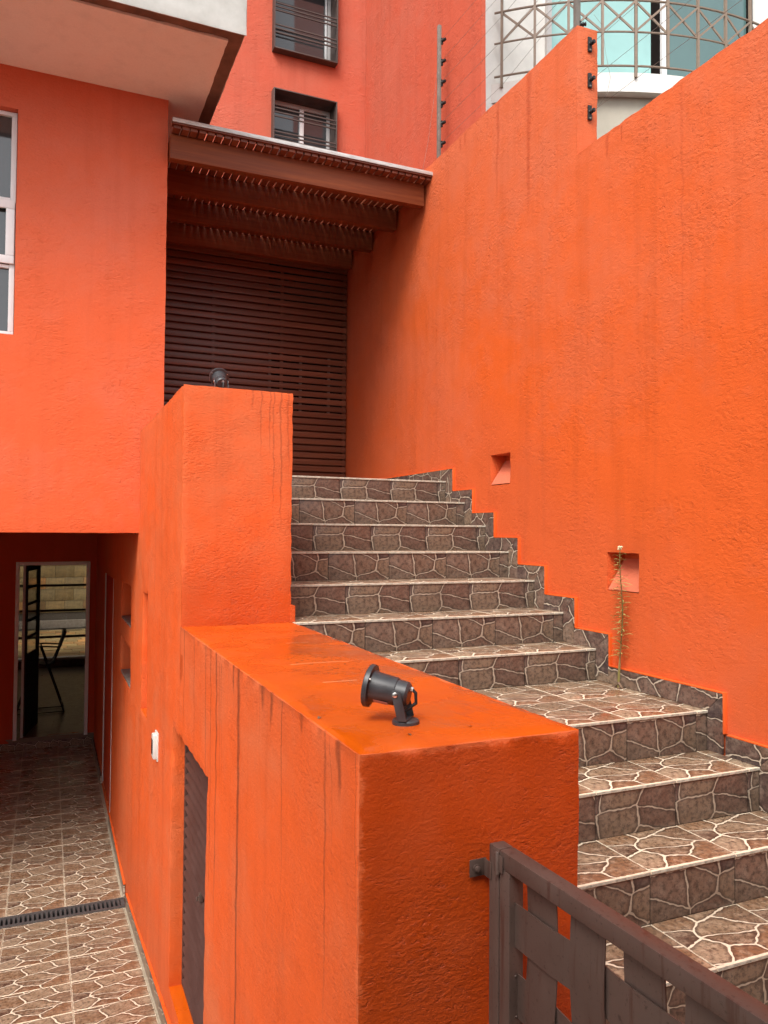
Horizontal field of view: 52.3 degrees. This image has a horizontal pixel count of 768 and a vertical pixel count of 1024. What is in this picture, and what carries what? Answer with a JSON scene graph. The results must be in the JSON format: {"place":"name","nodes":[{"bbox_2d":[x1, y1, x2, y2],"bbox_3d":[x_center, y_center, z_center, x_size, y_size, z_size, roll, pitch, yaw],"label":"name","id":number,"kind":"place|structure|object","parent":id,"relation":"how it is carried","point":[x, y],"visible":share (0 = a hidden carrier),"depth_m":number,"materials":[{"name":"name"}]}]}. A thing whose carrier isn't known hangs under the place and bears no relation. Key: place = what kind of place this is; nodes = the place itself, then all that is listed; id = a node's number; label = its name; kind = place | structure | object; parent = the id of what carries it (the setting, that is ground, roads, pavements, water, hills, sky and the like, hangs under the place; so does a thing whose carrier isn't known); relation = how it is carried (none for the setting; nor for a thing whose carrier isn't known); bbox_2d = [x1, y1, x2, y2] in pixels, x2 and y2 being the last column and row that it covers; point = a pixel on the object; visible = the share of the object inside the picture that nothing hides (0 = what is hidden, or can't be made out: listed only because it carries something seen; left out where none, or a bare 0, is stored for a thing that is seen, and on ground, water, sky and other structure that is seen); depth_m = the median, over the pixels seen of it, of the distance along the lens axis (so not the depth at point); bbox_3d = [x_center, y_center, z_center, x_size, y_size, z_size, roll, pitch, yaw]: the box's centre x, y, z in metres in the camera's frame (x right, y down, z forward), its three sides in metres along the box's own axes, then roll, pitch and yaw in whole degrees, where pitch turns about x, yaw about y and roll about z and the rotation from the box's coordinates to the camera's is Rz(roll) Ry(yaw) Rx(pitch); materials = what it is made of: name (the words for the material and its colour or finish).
{"place":"outdoors","nodes":[
{"label":"outdoors","id":0,"kind":"place"},
{"bbox_2d":[5,666,93,745],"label":"room floor","id":1,"kind":"structure","parent":0,"point":[70,681],"depth_m":11.57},
{"bbox_2d":[17,628,66,714],"bbox_3d":[-4.928,2.277,11.247,0.661,1.166,0.373,1,-2,-23],"label":"folding chair","id":2,"kind":"object","parent":1,"relation":"on","point":[46,662],"visible":0.72,"depth_m":11.19,"materials":[{"name":"black metal"}]},
{"bbox_2d":[18,627,84,657],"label":"patio floor","id":3,"kind":"structure","parent":0,"point":[71,646],"depth_m":17.28,"materials":[{"name":"tile"}]},
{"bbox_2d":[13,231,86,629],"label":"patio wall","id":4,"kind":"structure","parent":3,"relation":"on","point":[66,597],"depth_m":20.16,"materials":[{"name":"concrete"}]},
{"bbox_2d":[0,743,160,1023],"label":"garage drive","id":5,"kind":"structure","parent":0,"point":[56,848],"depth_m":5.94,"materials":[{"name":"beige tile"}]},
{"bbox_2d":[0,897,124,928],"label":"drain grate","id":6,"kind":"object","parent":5,"relation":"on","point":[57,913],"visible":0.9,"depth_m":5.74,"materials":[{"name":"grey metal"}]},
{"bbox_2d":[0,0,485,751],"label":"house","id":7,"kind":"structure","parent":5,"relation":"on","point":[96,96],"depth_m":5.49,"materials":[{"name":"orange paint"}]},
{"bbox_2d":[0,110,17,333],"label":"window","id":8,"kind":"structure","parent":7,"relation":"attached to","point":[8,147],"depth_m":5.32,"materials":[{"name":"white metal"}]},
{"bbox_2d":[12,561,89,740],"bbox_3d":[-4.354,1.752,10.265,0.871,2.220,0.756,1,-2,-23],"label":"open door","id":9,"kind":"structure","parent":7,"relation":"attached to","point":[29,690],"depth_m":10.02,"materials":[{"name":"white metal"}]},
{"bbox_2d":[18,584,85,668],"bbox_3d":[-7.872,1.630,14.296,4.900,2.587,0.190,1,-2,-23],"label":"garden window","id":10,"kind":"structure","parent":7,"relation":"attached to","point":[68,661],"depth_m":14.96,"materials":[{"name":"metal"}]},
{"bbox_2d":[164,243,346,476],"bbox_3d":[-1.336,-1.445,7.690,2.045,2.480,0.050,1,-2,-23],"label":"slatted screen","id":11,"kind":"object","parent":7,"relation":"attached to","point":[217,309],"visible":0.51,"depth_m":7.76,"materials":[{"name":"brown wood"}]},
{"bbox_2d":[166,117,432,269],"bbox_3d":[-0.935,-2.628,6.831,2.060,0.242,1.970,1,-2,-23],"label":"pergola","id":12,"kind":"object","parent":7,"relation":"attached to","point":[334,209],"visible":0.94,"depth_m":6.42,"materials":[{"name":"brown wood"}]},
{"bbox_2d":[271,87,337,159],"bbox_3d":[-0.847,-3.784,8.043,0.674,0.884,0.283,1,-2,-23],"label":"boxed window","id":13,"kind":"structure","parent":7,"relation":"attached to","point":[303,119],"depth_m":8.06,"materials":[{"name":"brown metal"}]},
{"bbox_2d":[275,100,329,148],"bbox_3d":[-0.879,-3.783,8.118,0.650,0.860,0.040,1,-2,-23],"label":"window frame","id":14,"kind":"structure","parent":13,"relation":"in","point":[279,103],"depth_m":8.16,"materials":[{"name":"grey metal"}]},
{"bbox_2d":[272,0,338,67],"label":"boxed window","id":15,"kind":"structure","parent":7,"relation":"attached to","point":[306,30],"depth_m":8.11,"materials":[{"name":"grey glass"}]},
{"bbox_2d":[327,0,330,59],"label":"window frame","id":16,"kind":"structure","parent":15,"relation":"in","point":[328,1],"depth_m":8.26,"materials":[{"name":"grey metal"}]},
{"bbox_2d":[267,264,346,473],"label":"hall wall","id":17,"kind":"structure","parent":7,"relation":"attached to","point":[303,356],"depth_m":8.26,"materials":[{"name":"brown"}]},
{"bbox_2d":[290,468,767,1023],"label":"stairs","id":18,"kind":"structure","parent":7,"relation":"attached to","point":[412,570],"depth_m":3.92,"materials":[{"name":"brown tile"}]},
{"bbox_2d":[609,546,632,688],"bbox_3d":[1.236,0.551,4.093,0.126,0.749,0.133,1,-2,-23],"label":"weed","id":19,"kind":"object","parent":18,"relation":"on","point":[618,685],"visible":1,"depth_m":4.09,"materials":[{"name":"green plant"}]},
{"bbox_2d":[93,384,578,1023],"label":"stair wall","id":20,"kind":"structure","parent":5,"relation":"on","point":[349,836],"depth_m":2.40,"materials":[{"name":"orange paint"}]},
{"bbox_2d":[102,573,113,811],"bbox_3d":[-2.825,1.803,8.041,0.035,2.293,1.136,1,-2,-23],"label":"side door","id":21,"kind":"structure","parent":20,"relation":"attached to","point":[107,689],"depth_m":8.14,"materials":[{"name":"brown metal"}]},
{"bbox_2d":[151,730,158,761],"bbox_3d":[-1.302,1.327,4.442,0.032,0.159,0.100,1,-2,-23],"label":"wall bell","id":22,"kind":"object","parent":20,"relation":"attached to","point":[154,744],"depth_m":4.41,"materials":[{"name":"white plastic"}]},
{"bbox_2d":[181,745,207,1023],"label":"louvred door","id":23,"kind":"structure","parent":20,"relation":"attached to","point":[194,843],"depth_m":3.69,"materials":[{"name":"brown paint"}]},
{"bbox_2d":[209,368,228,387],"bbox_3d":[-0.869,-0.692,4.161,0.104,0.158,0.144,1,-2,-23],"label":"spotlight","id":24,"kind":"object","parent":20,"relation":"on","point":[219,377],"visible":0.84,"depth_m":4.15,"materials":[{"name":"black metal"}]},
{"bbox_2d":[360,664,418,726],"bbox_3d":[0.019,0.439,1.889,0.137,0.138,0.104,0,-2,15],"label":"spotlight","id":25,"kind":"object","parent":20,"relation":"on","point":[378,686],"visible":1,"depth_m":1.86,"materials":[{"name":"black metal"}]},
{"bbox_2d":[469,841,767,1023],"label":"metal gate","id":26,"kind":"structure","parent":20,"relation":"attached to","point":[601,992],"depth_m":1.46,"materials":[{"name":"brown metal"}]},
{"bbox_2d":[485,0,767,138],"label":"neighbour building","id":27,"kind":"structure","parent":0,"point":[641,20],"depth_m":9.25,"materials":[{"name":"white paint"}]},
{"bbox_2d":[545,0,752,76],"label":"glass door","id":28,"kind":"structure","parent":27,"relation":"in","point":[651,48],"depth_m":10.07,"materials":[{"name":"glass"}]},
{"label":"street","id":29,"kind":"structure","parent":0,"visible":0},
{"bbox_2d":[345,18,767,813],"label":"boundary wall","id":30,"kind":"structure","parent":29,"relation":"on","point":[557,334],"depth_m":4.33,"materials":[{"name":"orange paint"}]},
{"bbox_2d":[437,25,445,157],"bbox_3d":[0.466,-3.383,6.410,0.064,1.216,0.103,2,-2,-43],"label":"fence post","id":31,"kind":"object","parent":30,"relation":"on","point":[440,82],"visible":0.97,"depth_m":6.41,"materials":[{"name":"grey metal"}]},
{"bbox_2d":[454,2,569,130],"bbox_3d":[0.835,-3.087,5.553,0.007,0.120,1.824,1,-2,-23],"label":"fence wire","id":32,"kind":"object","parent":31,"relation":"attached to","point":[515,68],"visible":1,"depth_m":5.39,"materials":[{"name":"grey metal"}]},
{"bbox_2d":[573,0,586,28],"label":"fence post","id":33,"kind":"object","parent":30,"relation":"on","point":[576,12],"visible":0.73,"depth_m":4.71,"materials":[{"name":"grey metal"}]},
{"bbox_2d":[442,0,515,80],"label":"fence wire","id":34,"kind":"object","parent":33,"relation":"attached to","point":[479,40],"visible":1,"depth_m":5.84,"materials":[{"name":"grey metal"}]},
{"bbox_2d":[449,5,533,94],"bbox_3d":[0.838,-3.359,5.557,0.009,0.014,1.816,1,-2,-23],"label":"fence wire","id":35,"kind":"object","parent":33,"relation":"attached to","point":[488,54],"visible":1,"depth_m":5.76,"materials":[{"name":"grey metal"}]},
{"bbox_2d":[442,4,556,121],"bbox_3d":[0.837,-3.200,5.555,0.007,0.014,1.820,1,-2,-23],"label":"fence wire","id":36,"kind":"object","parent":33,"relation":"attached to","point":[491,72],"visible":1,"depth_m":5.80,"materials":[{"name":"grey metal"}]},
{"bbox_2d":[588,37,595,51],"bbox_3d":[1.227,-2.771,4.631,0.028,0.087,0.049,2,-2,-41],"label":"wall insulator","id":37,"kind":"object","parent":30,"relation":"attached to","point":[591,42],"depth_m":4.63,"materials":[{"name":"black plastic"}]},
{"bbox_2d":[588,73,595,87],"bbox_3d":[1.226,-2.554,4.625,0.028,0.087,0.049,2,-2,-41],"label":"wall insulator","id":38,"kind":"object","parent":30,"relation":"attached to","point":[591,78],"depth_m":4.62,"materials":[{"name":"black plastic"}]},
{"bbox_2d":[594,0,690,77],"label":"fence wire","id":39,"kind":"object","parent":38,"relation":"attached to","point":[640,40],"visible":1,"depth_m":4.22,"materials":[{"name":"grey metal"}]},
{"bbox_2d":[588,105,595,120],"bbox_3d":[1.224,-2.361,4.620,0.028,0.087,0.049,2,-2,-41],"label":"wall insulator","id":40,"kind":"object","parent":30,"relation":"attached to","point":[591,110],"depth_m":4.62,"materials":[{"name":"black plastic"}]},
{"bbox_2d":[596,1,739,108],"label":"fence wire","id":41,"kind":"object","parent":40,"relation":"attached to","point":[669,53],"visible":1,"depth_m":4.02,"materials":[{"name":"grey metal"}]},
{"bbox_2d":[595,16,610,104],"bbox_3d":[1.272,-2.649,4.569,0.019,0.581,0.115,1,-2,-34],"label":"fence wire","id":42,"kind":"object","parent":41,"relation":"attached to","point":[606,56],"visible":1,"depth_m":4.55,"materials":[{"name":"grey metal"}]}
]}

